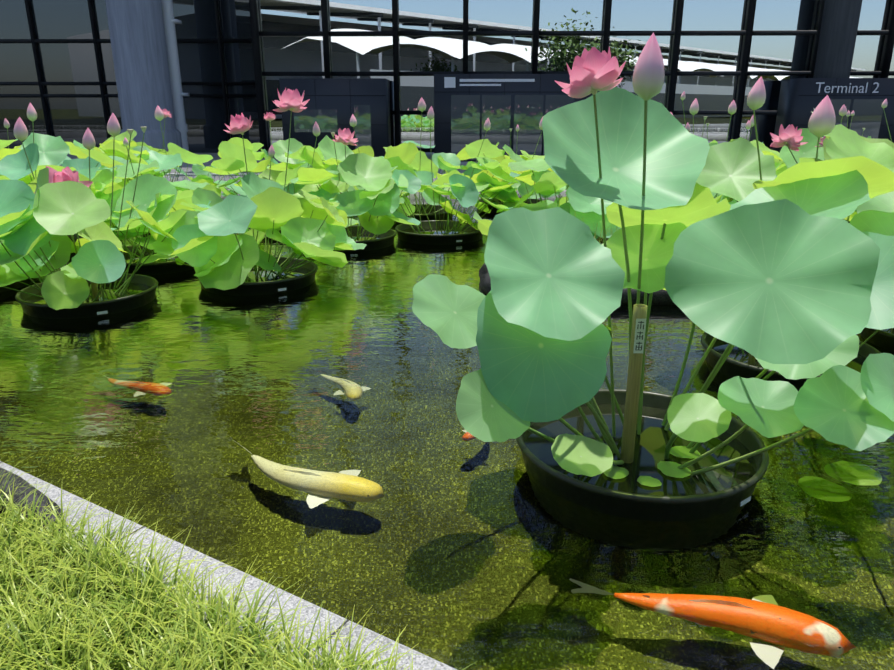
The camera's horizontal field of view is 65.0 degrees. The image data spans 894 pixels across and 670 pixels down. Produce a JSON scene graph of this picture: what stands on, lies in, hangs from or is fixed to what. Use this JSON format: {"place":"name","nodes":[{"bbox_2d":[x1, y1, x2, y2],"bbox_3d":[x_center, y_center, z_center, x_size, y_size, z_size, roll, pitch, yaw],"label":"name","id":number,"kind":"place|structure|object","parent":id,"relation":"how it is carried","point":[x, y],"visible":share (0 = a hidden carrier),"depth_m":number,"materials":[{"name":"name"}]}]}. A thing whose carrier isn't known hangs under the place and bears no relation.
{"place":"outdoors","nodes":[
{"label":"outdoors","id":0,"kind":"place"},
{"bbox_2d":[0,536,254,669],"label":"grass","id":1,"kind":"structure","parent":0,"point":[76,613],"depth_m":2.28,"materials":[{"name":"green plant"}]},
{"bbox_2d":[0,453,473,669],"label":"mondo grass","id":2,"kind":"structure","parent":1,"relation":"on","point":[36,632],"depth_m":2.08,"materials":[{"name":"green plant"}]},
{"bbox_2d":[59,153,566,190],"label":"plaza paving","id":3,"kind":"structure","parent":0,"point":[215,156],"depth_m":22.50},
{"bbox_2d":[105,0,182,151],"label":"column","id":4,"kind":"structure","parent":3,"relation":"on","point":[139,50],"depth_m":25.25,"materials":[{"name":"concrete"}]},
{"bbox_2d":[161,0,189,150],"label":"downpipe","id":5,"kind":"object","parent":4,"relation":"attached to","point":[170,21],"visible":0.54,"depth_m":26.67,"materials":[{"name":"grey metal"}]},
{"bbox_2d":[279,78,390,160],"bbox_3d":[-4.142,-8.143,26.603,3.850,2.920,1.606,0,18,1],"label":"kiosk","id":6,"kind":"object","parent":3,"relation":"on","point":[380,114],"depth_m":25.75,"materials":[{"name":"grey metal"}]},
{"bbox_2d":[282,78,385,149],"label":"kiosk seams","id":7,"kind":"object","parent":6,"relation":"attached to","point":[315,95],"visible":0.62,"depth_m":25.58,"materials":[{"name":"black"}]},
{"bbox_2d":[0,0,893,157],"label":"facade mullions","id":8,"kind":"object","parent":3,"relation":"on","point":[743,72],"visible":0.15,"depth_m":26.77,"materials":[{"name":"black metal"}]},
{"bbox_2d":[0,0,260,152],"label":"window glass","id":9,"kind":"object","parent":8,"relation":"in","point":[72,119],"depth_m":30.15,"materials":[{"name":"clear glass"}]},
{"bbox_2d":[258,0,893,157],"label":"facade glass","id":10,"kind":"object","parent":8,"relation":"in","point":[514,53],"depth_m":26.74,"materials":[{"name":"clear glass"}]},
{"bbox_2d":[772,78,893,152],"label":"terminal sign wall","id":11,"kind":"structure","parent":3,"relation":"on","point":[795,109],"depth_m":25.37,"materials":[{"name":"grey metal"}]},
{"bbox_2d":[798,78,893,96],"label":"sign box seams","id":12,"kind":"object","parent":11,"relation":"attached to","point":[834,95],"visible":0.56,"depth_m":25.22,"materials":[{"name":"black metal"}]},
{"bbox_2d":[816,82,878,92],"bbox_3d":[14.341,-8.863,25.137,2.258,0.364,0.008,0,18,1],"label":"sign lettering","id":13,"kind":"object","parent":11,"relation":"attached to","point":[862,89],"visible":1,"depth_m":25.14},
{"bbox_2d":[813,0,861,77],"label":"column","id":14,"kind":"structure","parent":3,"relation":"on","point":[837,37],"depth_m":25.18,"materials":[{"name":"concrete"}]},
{"bbox_2d":[0,198,893,669],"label":"pond water","id":15,"kind":"structure","parent":0,"point":[318,442],"depth_m":3.16,"materials":[{"name":"green liquid"}]},
{"bbox_2d":[0,196,893,521],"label":"plant pots","id":16,"kind":"object","parent":15,"relation":"in","point":[632,506],"visible":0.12,"depth_m":4.38,"materials":[{"name":"black plastic"}]},
{"bbox_2d":[97,240,750,506],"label":"pot labels","id":17,"kind":"object","parent":16,"relation":"attached to","point":[745,501],"visible":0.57,"depth_m":5.71,"materials":[{"name":"white plastic"}]},
{"bbox_2d":[0,87,893,486],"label":"lotus","id":18,"kind":"object","parent":16,"relation":"in","point":[782,267],"depth_m":3.17,"materials":[{"name":"green plant"}]},
{"bbox_2d":[34,47,825,192],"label":"lotus flowers","id":19,"kind":"object","parent":18,"relation":"attached to","point":[593,68],"visible":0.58,"depth_m":5.59,"materials":[{"name":"pink plant"}]},
{"bbox_2d":[4,33,887,156],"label":"lotus buds","id":20,"kind":"object","parent":18,"relation":"attached to","point":[648,77],"visible":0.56,"depth_m":3.88,"materials":[{"name":"pink plant"}]},
{"bbox_2d":[24,202,893,495],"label":"tub water","id":21,"kind":"structure","parent":16,"relation":"in","point":[652,440],"depth_m":3.48,"materials":[{"name":"green liquid"}]},
{"bbox_2d":[91,233,755,462],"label":"bamboo stakes","id":22,"kind":"object","parent":21,"relation":"in","point":[632,400],"visible":0.44,"depth_m":3.18,"materials":[{"name":"brown wood"}]},
{"bbox_2d":[236,233,645,352],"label":"stake labels","id":23,"kind":"object","parent":22,"relation":"in","point":[638,340],"visible":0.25,"depth_m":3.08,"materials":[{"name":"white"}]},
{"bbox_2d":[234,233,643,349],"bbox_3d":[-0.534,-0.516,5.126,4.992,0.415,1.728,13,22,35],"label":"label lettering","id":24,"kind":"object","parent":23,"relation":"on","point":[639,343],"visible":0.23,"depth_m":3.08,"materials":[{"name":"black"}]},
{"bbox_2d":[434,74,599,161],"bbox_3d":[2.581,-8.174,26.455,6.080,3.070,1.606,0,18,1],"label":"entrance vestibule","id":25,"kind":"object","parent":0,"point":[496,111],"depth_m":25.61,"materials":[{"name":"grey metal"}]},
{"bbox_2d":[444,77,534,87],"bbox_3d":[1.531,-9.116,25.324,3.250,0.360,0.001,0,18,1],"label":"sign lettering","id":26,"kind":"object","parent":25,"relation":"attached to","point":[449,82],"visible":1,"depth_m":25.32},
{"bbox_2d":[468,74,540,161],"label":"entrance vestibule seams","id":27,"kind":"object","parent":25,"relation":"attached to","point":[504,88],"visible":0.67,"depth_m":25.34,"materials":[{"name":"black metal"}]},
{"label":"ground","id":28,"kind":"structure","parent":0,"visible":0},
{"bbox_2d":[0,461,456,669],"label":"pond kerb","id":29,"kind":"structure","parent":28,"relation":"on","point":[421,660],"depth_m":2.34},
{"bbox_2d":[0,467,66,536],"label":"rock","id":30,"kind":"object","parent":29,"relation":"on","point":[17,480],"visible":0.29,"depth_m":2.75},
{"bbox_2d":[0,462,348,656],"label":"kerb joints","id":31,"kind":"object","parent":29,"relation":"on","point":[345,622],"visible":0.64,"depth_m":2.18,"materials":[{"name":"grey concrete"}]},
{"bbox_2d":[221,190,566,198],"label":"kerb","id":32,"kind":"structure","parent":28,"relation":"on","point":[562,193],"depth_m":13.12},
{"bbox_2d":[165,174,566,189],"bbox_3d":[0.182,-2.877,13.242,60.020,0.320,0.040,0,18,1],"label":"white railing","id":33,"kind":"object","parent":32,"relation":"on","point":[214,177],"visible":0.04,"depth_m":13.29,"materials":[{"name":"white paint"}]},
{"bbox_2d":[479,263,675,304],"bbox_3d":[4.982,-0.376,6.726,9.340,0.510,1.440,0,18,1],"label":"island rim","id":34,"kind":"object","parent":28,"relation":"on","point":[661,297],"visible":0.12,"depth_m":6.06,"materials":[{"name":"black plastic"}]},
{"bbox_2d":[575,212,619,243],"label":"island grass","id":35,"kind":"structure","parent":34,"relation":"on","point":[600,232],"depth_m":6.92,"materials":[{"name":"green plant"}]}
]}

